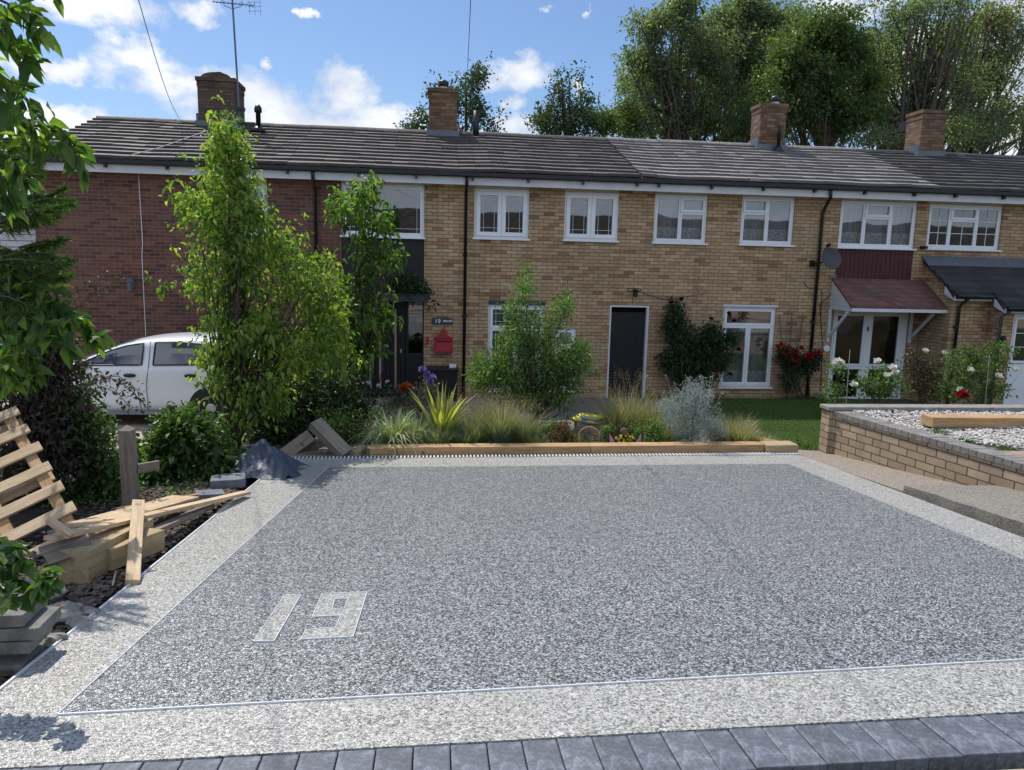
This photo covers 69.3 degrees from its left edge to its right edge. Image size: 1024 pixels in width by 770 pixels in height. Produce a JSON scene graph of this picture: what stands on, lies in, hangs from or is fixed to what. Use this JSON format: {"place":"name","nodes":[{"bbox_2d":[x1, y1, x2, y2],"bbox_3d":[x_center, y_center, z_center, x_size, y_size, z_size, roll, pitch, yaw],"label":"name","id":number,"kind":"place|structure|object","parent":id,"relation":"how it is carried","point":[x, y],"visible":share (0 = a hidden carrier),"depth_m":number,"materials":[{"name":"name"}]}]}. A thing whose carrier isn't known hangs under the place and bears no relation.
{"place":"outdoors","nodes":[
{"label":"outdoors","id":0,"kind":"place"},
{"bbox_2d":[2,466,257,632],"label":"soil","id":1,"kind":"structure","parent":0,"point":[22,517],"depth_m":6.58,"materials":[{"name":"soil"}]},
{"bbox_2d":[0,642,45,677],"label":"kerb stone","id":2,"kind":"object","parent":1,"relation":"on","point":[15,663],"visible":0.49,"depth_m":3.60,"materials":[{"name":"concrete"}]},
{"bbox_2d":[0,626,52,654],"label":"kerb stone","id":3,"kind":"object","parent":2,"relation":"on","point":[18,647],"visible":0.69,"depth_m":3.54,"materials":[{"name":"concrete"}]},
{"bbox_2d":[0,606,60,641],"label":"kerb stone","id":4,"kind":"object","parent":3,"relation":"on","point":[40,624],"visible":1,"depth_m":3.55,"materials":[{"name":"concrete"}]},
{"bbox_2d":[0,406,88,558],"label":"wooden pallet","id":5,"kind":"object","parent":1,"relation":"on","point":[38,474],"visible":0.58,"depth_m":5.79,"materials":[{"name":"wood"}]},
{"bbox_2d":[0,0,95,228],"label":"cherry tree","id":6,"kind":"object","parent":1,"relation":"on","point":[35,21],"visible":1,"depth_m":2.64,"materials":[{"name":"green plant"}]},
{"bbox_2d":[0,274,114,504],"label":"purple smoke bush","id":7,"kind":"object","parent":1,"relation":"on","point":[42,407],"visible":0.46,"depth_m":6.86,"materials":[{"name":"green plant"}]},
{"bbox_2d":[40,271,150,414],"bbox_3d":[-3.717,-0.362,6.571,0.942,1.297,0.182,0,9,-6],"label":"smoke bush sprig","id":8,"kind":"object","parent":7,"relation":"attached to","point":[89,389],"visible":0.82,"depth_m":6.63,"materials":[{"name":"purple plant"}]},
{"bbox_2d":[40,371,140,508],"bbox_3d":[-4.167,0.689,7.195,1.048,1.678,1.031,0,9,-6],"label":"ivy shrub","id":9,"kind":"object","parent":1,"relation":"on","point":[112,478],"visible":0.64,"depth_m":7.11,"materials":[{"name":"green plant"}]},
{"bbox_2d":[0,478,253,685],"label":"bark chips","id":10,"kind":"object","parent":1,"relation":"on","point":[100,587],"visible":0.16,"depth_m":5.51,"materials":[{"name":"wood"}]},
{"bbox_2d":[58,518,153,584],"bbox_3d":[-2.820,1.147,5.189,0.200,0.225,0.830,2,4,1],"label":"timber block","id":11,"kind":"object","parent":10,"relation":"on","point":[84,564],"depth_m":4.84,"materials":[{"name":"wood"}]},
{"bbox_2d":[38,535,91,565],"bbox_3d":[-2.893,1.064,4.814,0.160,0.020,0.278,39,32,25],"label":"plank","id":12,"kind":"object","parent":11,"relation":"on","point":[51,554],"visible":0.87,"depth_m":4.78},
{"bbox_2d":[65,495,198,526],"bbox_3d":[-3.010,1.009,5.987,0.260,0.023,1.388,2,0,5],"label":"board","id":13,"kind":"object","parent":10,"relation":"on","point":[164,502],"visible":0.71,"depth_m":5.91,"materials":[{"name":"wood"}]},
{"bbox_2d":[107,528,164,570],"bbox_3d":[-2.700,1.156,5.241,0.150,0.150,0.516,3,5,13],"label":"timber block","id":14,"kind":"object","parent":10,"relation":"on","point":[153,542],"depth_m":5.26,"materials":[{"name":"wood"}]},
{"bbox_2d":[118,425,159,506],"bbox_3d":[-3.475,0.794,6.896,0.147,0.908,0.375,4,9,17],"label":"fence post","id":15,"kind":"object","parent":1,"relation":"on","point":[131,468],"visible":0.96,"depth_m":6.74,"materials":[{"name":"wood"}]},
{"bbox_2d":[136,398,250,485],"bbox_3d":[-3.585,0.730,8.188,1.422,1.180,0.976,0,9,-6],"label":"laurel hedge","id":16,"kind":"object","parent":1,"relation":"on","point":[181,444],"visible":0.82,"depth_m":8.01,"materials":[{"name":"green plant"}]},
{"bbox_2d":[6,421,257,448],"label":"gravel drive","id":17,"kind":"structure","parent":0,"point":[141,425],"depth_m":12.15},
{"bbox_2d":[7,332,264,424],"bbox_3d":[-6.339,-0.155,12.834,4.091,1.510,1.964,0,9,-6],"label":"parked car","id":18,"kind":"object","parent":17,"relation":"on","point":[160,368],"visible":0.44,"depth_m":12.05,"materials":[{"name":"white paint"}]},
{"bbox_2d":[18,432,295,465],"bbox_3d":[-5.370,0.909,10.430,4.550,0.301,2.680,0,9,-6],"label":"soil bed","id":19,"kind":"object","parent":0,"point":[279,446],"depth_m":10.67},
{"bbox_2d":[158,91,370,448],"bbox_3d":[-3.312,-1.384,9.969,2.706,4.666,1.774,0,9,-6],"label":"pear tree","id":20,"kind":"object","parent":19,"relation":"on","point":[240,341],"visible":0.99,"depth_m":9.79,"materials":[{"name":"green plant"}]},
{"bbox_2d":[243,361,388,444],"bbox_3d":[-3.056,0.340,11.067,2.422,1.750,1.666,0,9,-6],"label":"dark shrub","id":21,"kind":"object","parent":19,"relation":"on","point":[300,422],"visible":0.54,"depth_m":10.91,"materials":[{"name":"green plant"}]},
{"bbox_2d":[0,393,638,768],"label":"ground","id":22,"kind":"structure","parent":0,"point":[409,396],"depth_m":16.58,"materials":[{"name":"green soil"}]},
{"bbox_2d":[0,137,80,364],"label":"conifer tree","id":23,"kind":"object","parent":22,"relation":"on","point":[43,207],"visible":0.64,"depth_m":5.17,"materials":[{"name":"green plant"}]},
{"bbox_2d":[0,252,116,400],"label":"wisteria shrub","id":24,"kind":"object","parent":22,"relation":"on","point":[25,332],"visible":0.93,"depth_m":5.09,"materials":[{"name":"green plant"}]},
{"bbox_2d":[21,72,355,396],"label":"terraced house","id":25,"kind":"structure","parent":22,"relation":"on","point":[116,223],"depth_m":15.15,"materials":[{"name":"red brick"}]},
{"bbox_2d":[296,752,337,769],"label":"paving block","id":26,"kind":"structure","parent":22,"relation":"on","point":[319,761],"depth_m":2.80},
{"bbox_2d":[306,402,387,449],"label":"fern plant","id":27,"kind":"object","parent":22,"relation":"on","point":[342,427],"visible":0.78,"depth_m":10.59,"materials":[{"name":"green plant"}]},
{"bbox_2d":[335,750,374,769],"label":"paving block","id":28,"kind":"structure","parent":22,"relation":"on","point":[357,760],"depth_m":2.81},
{"bbox_2d":[374,747,412,769],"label":"paving block","id":29,"kind":"structure","parent":22,"relation":"on","point":[393,758],"depth_m":2.82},
{"bbox_2d":[413,745,450,769],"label":"paving block","id":30,"kind":"structure","parent":22,"relation":"on","point":[431,757],"depth_m":2.83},
{"bbox_2d":[392,50,511,132],"bbox_3d":[-2.583,-8.143,31.995,5.273,11.854,3.555,0,9,-6],"label":"poplar tree","id":31,"kind":"object","parent":22,"relation":"on","point":[474,82],"visible":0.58,"depth_m":31.12,"materials":[{"name":"green plant"}]},
{"bbox_2d":[450,744,488,769],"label":"paving block","id":32,"kind":"structure","parent":22,"relation":"on","point":[469,757],"depth_m":2.84,"materials":[{"name":"concrete"}]},
{"bbox_2d":[338,80,654,397],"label":"terraced house","id":33,"kind":"structure","parent":22,"relation":"on","point":[478,215],"depth_m":16.00,"materials":[{"name":"brick"}]},
{"bbox_2d":[340,183,425,239],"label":"window","id":34,"kind":"structure","parent":33,"relation":"in","point":[407,201],"depth_m":16.86,"materials":[{"name":"white plastic"}]},
{"bbox_2d":[369,301,404,394],"bbox_3d":[-2.679,-0.784,15.930,0.762,2.027,0.105,0,9,-6],"label":"front door","id":35,"kind":"structure","parent":33,"relation":"in","point":[391,366],"depth_m":15.97,"materials":[{"name":"paint"}]},
{"bbox_2d":[384,270,439,311],"bbox_3d":[-2.146,-1.937,15.379,1.108,0.905,0.907,6,10,27],"label":"canopy planter","id":36,"kind":"object","parent":33,"relation":"on","point":[407,285],"visible":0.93,"depth_m":15.24,"materials":[{"name":"green plant"}]},
{"bbox_2d":[472,189,529,240],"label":"window","id":37,"kind":"structure","parent":33,"relation":"in","point":[499,214],"depth_m":15.80,"materials":[{"name":"white plastic"}]},
{"bbox_2d":[487,304,544,392],"bbox_3d":[0.077,-0.798,16.255,1.297,1.916,0.273,0,9,-6],"label":"window","id":38,"kind":"structure","parent":33,"relation":"in","point":[495,316],"depth_m":16.20,"materials":[{"name":"white plastic"}]},
{"bbox_2d":[562,192,619,242],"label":"window","id":39,"kind":"structure","parent":33,"relation":"in","point":[589,217],"depth_m":16.00,"materials":[{"name":"white plastic"}]},
{"bbox_2d":[608,312,645,395],"bbox_3d":[2.548,-0.679,16.546,0.789,1.885,0.035,0,9,-6],"label":"boarded door","id":40,"kind":"structure","parent":33,"relation":"in","point":[627,328],"depth_m":16.53,"materials":[{"name":"paint"}]},
{"bbox_2d":[487,742,526,769],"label":"paving block","id":41,"kind":"structure","parent":22,"relation":"on","point":[505,755],"depth_m":2.85,"materials":[{"name":"concrete"}]},
{"bbox_2d":[0,455,1023,769],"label":"driveway border","id":42,"kind":"object","parent":22,"relation":"on","point":[36,697],"visible":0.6,"depth_m":3.27,"materials":[{"name":"gravel"}]},
{"bbox_2d":[0,536,66,616],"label":"ivy plant","id":43,"kind":"object","parent":42,"relation":"on","point":[14,562],"visible":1,"depth_m":3.15,"materials":[{"name":"green plant"}]},
{"bbox_2d":[0,479,259,690],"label":"edging trim","id":44,"kind":"structure","parent":42,"relation":"on","point":[10,680],"depth_m":4.36,"materials":[{"name":"metal"}]},
{"bbox_2d":[125,499,144,585],"bbox_3d":[-2.607,1.068,5.128,0.086,0.050,1.074,7,17,-27],"label":"plank","id":45,"kind":"object","parent":42,"relation":"on","point":[133,564],"visible":0.91,"depth_m":5.03,"materials":[{"name":"wood"}]},
{"bbox_2d":[43,491,250,540],"bbox_3d":[-2.748,1.007,5.927,0.095,0.032,2.502,3,-1,8],"label":"plank","id":46,"kind":"object","parent":42,"relation":"on","point":[84,530],"visible":1,"depth_m":5.66,"materials":[{"name":"wood"}]},
{"bbox_2d":[230,439,308,480],"bbox_3d":[-2.785,0.810,8.319,0.920,0.392,0.942,0,9,-6],"label":"tarpaulin","id":47,"kind":"object","parent":42,"relation":"on","point":[265,461],"visible":0.82,"depth_m":8.13,"materials":[{"name":"plastic"}]},
{"bbox_2d":[57,658,1023,715],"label":"edging trim","id":48,"kind":"structure","parent":42,"relation":"on","point":[444,692],"depth_m":3.37,"materials":[{"name":"metal"}]},
{"bbox_2d":[292,452,798,458],"bbox_3d":[0.538,0.983,9.769,6.844,0.134,0.160,0,9,-7],"label":"drainage channel","id":49,"kind":"object","parent":22,"relation":"on","point":[567,455],"visible":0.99,"depth_m":9.74,"materials":[{"name":"plastic"}]},
{"bbox_2d":[523,60,609,136],"bbox_3d":[2.288,-8.109,32.599,4.167,11.810,3.729,0,9,-6],"label":"poplar tree","id":50,"kind":"object","parent":22,"relation":"on","point":[568,126],"visible":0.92,"depth_m":31.59,"materials":[{"name":"green plant"}]},
{"bbox_2d":[417,419,719,443],"bbox_3d":[0.891,0.845,11.648,5.740,0.360,3.550,0,9,-6],"label":"planting bed","id":51,"kind":"object","parent":22,"relation":"on","point":[572,424],"depth_m":12.00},
{"bbox_2d":[367,365,464,423],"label":"flower clump","id":52,"kind":"object","parent":51,"relation":"on","point":[403,390],"visible":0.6,"depth_m":11.61,"materials":[{"name":"green plant"}]},
{"bbox_2d":[409,381,474,436],"bbox_3d":[-0.867,0.414,10.331,1.045,0.934,1.016,-7,12,-41],"label":"phormium","id":53,"kind":"object","parent":51,"relation":"on","point":[441,419],"visible":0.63,"depth_m":10.24,"materials":[{"name":"plant"}]},
{"bbox_2d":[397,443,590,455],"bbox_3d":[-0.231,0.860,9.839,2.555,0.130,0.200,0,9,-7],"label":"timber edging","id":54,"kind":"object","parent":51,"relation":"on","point":[502,448],"visible":0.81,"depth_m":9.76,"materials":[{"name":"wood"}]},
{"bbox_2d":[463,388,542,442],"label":"grass clump","id":55,"kind":"object","parent":51,"relation":"on","point":[499,433],"visible":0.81,"depth_m":10.09,"materials":[{"name":"plant"}]},
{"bbox_2d":[462,259,602,426],"bbox_3d":[0.316,-0.600,11.741,2.250,2.866,1.412,0,9,-6],"label":"buddleia shrub","id":56,"kind":"object","parent":51,"relation":"on","point":[526,379],"visible":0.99,"depth_m":11.61,"materials":[{"name":"green plant"}]},
{"bbox_2d":[589,378,650,441],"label":"grass clump","id":57,"kind":"object","parent":51,"relation":"on","point":[617,419],"visible":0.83,"depth_m":10.95,"materials":[{"name":"plant"}]},
{"bbox_2d":[588,441,763,453],"bbox_3d":[2.255,0.867,10.159,2.446,0.130,0.200,0,9,-8],"label":"timber edging","id":58,"kind":"object","parent":51,"relation":"on","point":[676,447],"visible":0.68,"depth_m":10.08,"materials":[{"name":"wood"}]},
{"bbox_2d":[644,373,735,441],"bbox_3d":[2.496,0.397,10.541,1.310,1.157,0.921,0,9,-6],"label":"curry plant","id":59,"kind":"object","parent":51,"relation":"on","point":[694,414],"visible":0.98,"depth_m":10.50,"materials":[{"name":"plant"}]},
{"bbox_2d":[497,397,710,419],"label":"path","id":60,"kind":"structure","parent":22,"relation":"on","point":[582,407],"depth_m":15.10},
{"bbox_2d":[578,92,646,138],"bbox_3d":[4.472,-7.815,34.206,3.161,10.831,3.936,0,9,-6],"label":"poplar tree","id":61,"kind":"object","parent":22,"relation":"on","point":[612,122],"visible":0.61,"depth_m":32.61,"materials":[{"name":"green plant"}]},
{"bbox_2d":[611,0,764,142],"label":"poplar tree","id":62,"kind":"object","parent":22,"relation":"on","point":[681,119],"visible":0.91,"depth_m":32.66,"materials":[{"name":"green plant"}]},
{"bbox_2d":[653,296,742,395],"bbox_3d":[4.136,-0.771,16.300,2.133,2.345,0.756,0,9,-6],"label":"climbing rose","id":63,"kind":"object","parent":22,"relation":"on","point":[696,365],"visible":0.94,"depth_m":16.20,"materials":[{"name":"green plant"}]},
{"bbox_2d":[693,0,815,144],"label":"poplar tree","id":64,"kind":"object","parent":22,"relation":"on","point":[742,14],"visible":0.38,"depth_m":34.63,"materials":[{"name":"green plant"}]},
{"bbox_2d":[605,95,947,398],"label":"terraced house","id":65,"kind":"structure","parent":22,"relation":"on","point":[744,234],"depth_m":16.59,"materials":[{"name":"brick"}]},
{"bbox_2d":[652,194,707,244],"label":"window","id":66,"kind":"structure","parent":65,"relation":"in","point":[678,219],"depth_m":16.25,"materials":[{"name":"white plastic"}]},
{"bbox_2d":[718,307,775,388],"bbox_3d":[5.310,-0.847,16.801,1.292,1.847,0.273,0,9,-6],"label":"window","id":67,"kind":"structure","parent":65,"relation":"in","point":[752,368],"depth_m":16.88,"materials":[{"name":"white plastic"}]},
{"bbox_2d":[738,196,794,246],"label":"window","id":68,"kind":"structure","parent":65,"relation":"in","point":[765,221],"depth_m":16.47,"materials":[{"name":"white plastic"}]},
{"bbox_2d":[827,310,908,398],"bbox_3d":[8.197,-0.631,17.114,1.843,2.165,0.110,0,9,-6],"label":"glazed door","id":69,"kind":"structure","parent":65,"relation":"in","point":[868,336],"depth_m":17.07,"materials":[{"name":"white plastic"}]},
{"bbox_2d":[836,200,916,250],"bbox_3d":[8.196,-3.584,16.672,1.881,1.057,0.275,0,9,-6],"label":"window","id":70,"kind":"structure","parent":65,"relation":"in","point":[869,225],"depth_m":16.74,"materials":[{"name":"white plastic"}]},
{"bbox_2d":[726,0,900,146],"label":"oak tree","id":71,"kind":"object","parent":22,"relation":"on","point":[824,70],"visible":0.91,"depth_m":30.28,"materials":[{"name":"green plant"}]},
{"bbox_2d":[818,404,1023,491],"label":"raised bed wall","id":72,"kind":"structure","parent":22,"relation":"on","point":[846,431],"depth_m":9.17,"materials":[{"name":"brick"}]},
{"bbox_2d":[830,72,1023,155],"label":"willow tree","id":73,"kind":"object","parent":22,"relation":"on","point":[949,127],"visible":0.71,"depth_m":29.69,"materials":[{"name":"green plant"}]},
{"bbox_2d":[836,109,1023,404],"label":"terraced house","id":74,"kind":"structure","parent":22,"relation":"on","point":[972,269],"depth_m":16.81,"materials":[{"name":"brick"}]},
{"bbox_2d":[887,204,1001,251],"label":"window","id":75,"kind":"structure","parent":74,"relation":"in","point":[950,227],"depth_m":17.51,"materials":[{"name":"white plastic"}]},
{"bbox_2d":[1003,314,1023,404],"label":"half glazed door","id":76,"kind":"structure","parent":74,"relation":"in","point":[1017,339],"depth_m":16.09,"materials":[{"name":"white plastic"}]},
{"bbox_2d":[838,0,1023,151],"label":"willow tree","id":77,"kind":"object","parent":22,"relation":"on","point":[922,80],"visible":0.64,"depth_m":31.76,"materials":[{"name":"green plant"}]},
{"bbox_2d":[919,717,996,769],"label":"paving block","id":78,"kind":"structure","parent":22,"relation":"on","point":[976,753],"depth_m":2.98,"materials":[{"name":"concrete"}]},
{"bbox_2d":[903,485,1023,536],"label":"concrete slab","id":79,"kind":"structure","parent":22,"relation":"on","point":[999,507],"depth_m":7.18,"materials":[{"name":"concrete"}]},
{"bbox_2d":[925,0,1023,154],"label":"willow tree","id":80,"kind":"object","parent":22,"relation":"on","point":[1005,32],"visible":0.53,"depth_m":35.24,"materials":[{"name":"green plant"}]},
{"bbox_2d":[950,716,1023,769],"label":"paving block","id":81,"kind":"structure","parent":22,"relation":"on","point":[1008,750],"depth_m":3.00,"materials":[{"name":"concrete"}]},
{"bbox_2d":[980,714,1023,746],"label":"paving block","id":82,"kind":"structure","parent":22,"relation":"on","point":[1010,726],"depth_m":3.13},
{"bbox_2d":[289,420,389,456],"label":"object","id":83,"kind":"structure","parent":0,"point":[367,453],"depth_m":10.26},
{"bbox_2d":[308,418,351,456],"bbox_3d":[-2.349,0.695,9.570,0.611,0.120,0.190,43,38,12],"label":"old sleeper","id":84,"kind":"object","parent":83,"relation":"on","point":[328,436],"visible":0.89,"depth_m":9.52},
{"bbox_2d":[258,169,410,423],"bbox_3d":[-2.890,-1.364,11.975,2.456,4.231,1.534,0,9,-6],"label":"magnolia tree","id":85,"kind":"object","parent":83,"relation":"on","point":[369,310],"visible":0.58,"depth_m":11.74,"materials":[{"name":"green plant"}]},
{"bbox_2d":[348,405,433,456],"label":"variegated grass","id":86,"kind":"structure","parent":0,"point":[384,437],"depth_m":9.92,"materials":[{"name":"plant"}]},
{"bbox_2d":[328,397,505,419],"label":"path","id":87,"kind":"structure","parent":0,"point":[460,399],"depth_m":15.17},
{"bbox_2d":[427,365,458,400],"bbox_3d":[-1.484,-0.036,15.787,0.668,0.688,0.590,0,9,-6],"label":"storage box","id":88,"kind":"object","parent":87,"relation":"on","point":[443,374],"visible":0.73,"depth_m":15.53,"materials":[{"name":"paint"}]},
{"bbox_2d":[0,0,1023,213],"label":"sky","id":89,"kind":"structure","parent":0,"point":[354,63],"materials":[{"name":"blue"}]},
{"bbox_2d":[60,464,1023,712],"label":"driveway","id":90,"kind":"structure","parent":0,"point":[475,577],"depth_m":4.72,"materials":[{"name":"gravel"}]},
{"bbox_2d":[253,592,366,641],"bbox_3d":[-1.116,1.310,4.205,0.522,0.079,0.695,0,9,-6],"label":"house number inlay","id":91,"kind":"object","parent":90,"relation":"on","point":[349,613],"visible":1,"depth_m":4.19,"materials":[{"name":"gravel"}]},
{"bbox_2d":[522,739,564,769],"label":"paving block","id":92,"kind":"structure","parent":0,"point":[542,755],"depth_m":2.86,"materials":[{"name":"concrete"}]},
{"bbox_2d":[557,737,602,769],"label":"paving block","id":93,"kind":"structure","parent":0,"point":[578,754],"depth_m":2.87,"materials":[{"name":"concrete"}]},
{"bbox_2d":[592,736,641,769],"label":"paving block","id":94,"kind":"structure","parent":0,"point":[615,752],"depth_m":2.88,"materials":[{"name":"concrete"}]},
{"bbox_2d":[627,734,679,769],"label":"paving block","id":95,"kind":"structure","parent":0,"point":[651,751],"depth_m":2.89,"materials":[{"name":"concrete"}]},
{"bbox_2d":[661,731,718,769],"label":"paving block","id":96,"kind":"structure","parent":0,"point":[688,750],"depth_m":2.89,"materials":[{"name":"concrete"}]},
{"bbox_2d":[695,730,755,769],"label":"paving block","id":97,"kind":"structure","parent":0,"point":[724,750],"depth_m":2.91,"materials":[{"name":"concrete"}]},
{"bbox_2d":[729,728,791,769],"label":"paving block","id":98,"kind":"structure","parent":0,"point":[760,749],"depth_m":2.91,"materials":[{"name":"concrete"}]},
{"bbox_2d":[674,397,867,449],"bbox_3d":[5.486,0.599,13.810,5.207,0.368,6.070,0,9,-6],"label":"lawn grass","id":99,"kind":"structure","parent":0,"point":[798,430],"depth_m":14.49,"materials":[{"name":"plant"}]},
{"bbox_2d":[818,357,856,403],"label":"rose bush","id":100,"kind":"object","parent":99,"relation":"on","point":[834,370],"visible":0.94,"depth_m":11.71,"materials":[{"name":"green plant"}]},
{"bbox_2d":[849,357,919,403],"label":"rose bush","id":101,"kind":"object","parent":99,"relation":"on","point":[869,384],"visible":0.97,"depth_m":11.75,"materials":[{"name":"green plant"}]},
{"bbox_2d":[896,342,954,403],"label":"rose bush","id":102,"kind":"object","parent":99,"relation":"on","point":[920,360],"visible":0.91,"depth_m":12.46,"materials":[{"name":"green plant"}]},
{"bbox_2d":[930,337,1021,403],"bbox_3d":[7.478,0.069,11.986,1.394,1.707,0.788,-1,9,-12],"label":"rose bush","id":103,"kind":"object","parent":99,"relation":"on","point":[960,393],"visible":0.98,"depth_m":11.89,"materials":[{"name":"green plant"}]},
{"bbox_2d":[762,726,826,769],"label":"paving block","id":104,"kind":"structure","parent":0,"point":[796,749],"depth_m":2.93,"materials":[{"name":"concrete"}]},
{"bbox_2d":[666,398,925,419],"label":"lawn soil","id":105,"kind":"structure","parent":0,"point":[900,401],"depth_m":15.77,"materials":[{"name":"green plant"}]},
{"bbox_2d":[771,342,824,399],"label":"climbing rose","id":106,"kind":"object","parent":105,"relation":"on","point":[790,378],"visible":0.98,"depth_m":16.57,"materials":[{"name":"green plant"}]},
{"bbox_2d":[794,725,860,769],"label":"paving block","id":107,"kind":"structure","parent":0,"point":[829,747],"depth_m":2.94,"materials":[{"name":"concrete"}]},
{"bbox_2d":[825,723,894,769],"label":"paving block","id":108,"kind":"structure","parent":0,"point":[863,747],"depth_m":2.95,"materials":[{"name":"concrete"}]},
{"bbox_2d":[798,449,958,492],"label":"concrete path","id":109,"kind":"structure","parent":0,"point":[895,479],"depth_m":9.02,"materials":[{"name":"concrete"}]},
{"bbox_2d":[857,721,928,769],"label":"paving block","id":110,"kind":"structure","parent":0,"point":[898,747],"depth_m":2.96,"materials":[{"name":"concrete"}]},
{"bbox_2d":[888,720,962,769],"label":"paving block","id":111,"kind":"structure","parent":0,"point":[937,751],"depth_m":2.97,"materials":[{"name":"concrete"}]},
{"bbox_2d":[852,409,1023,450],"bbox_3d":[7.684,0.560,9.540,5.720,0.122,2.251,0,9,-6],"label":"pebbles","id":112,"kind":"object","parent":0,"point":[986,435],"visible":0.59,"depth_m":9.32,"materials":[{"name":"gravel"}]},
{"bbox_2d":[921,414,1023,427],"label":"timber sleeper","id":113,"kind":"object","parent":112,"relation":"on","point":[965,420],"visible":1,"depth_m":9.37,"materials":[{"name":"wood"}]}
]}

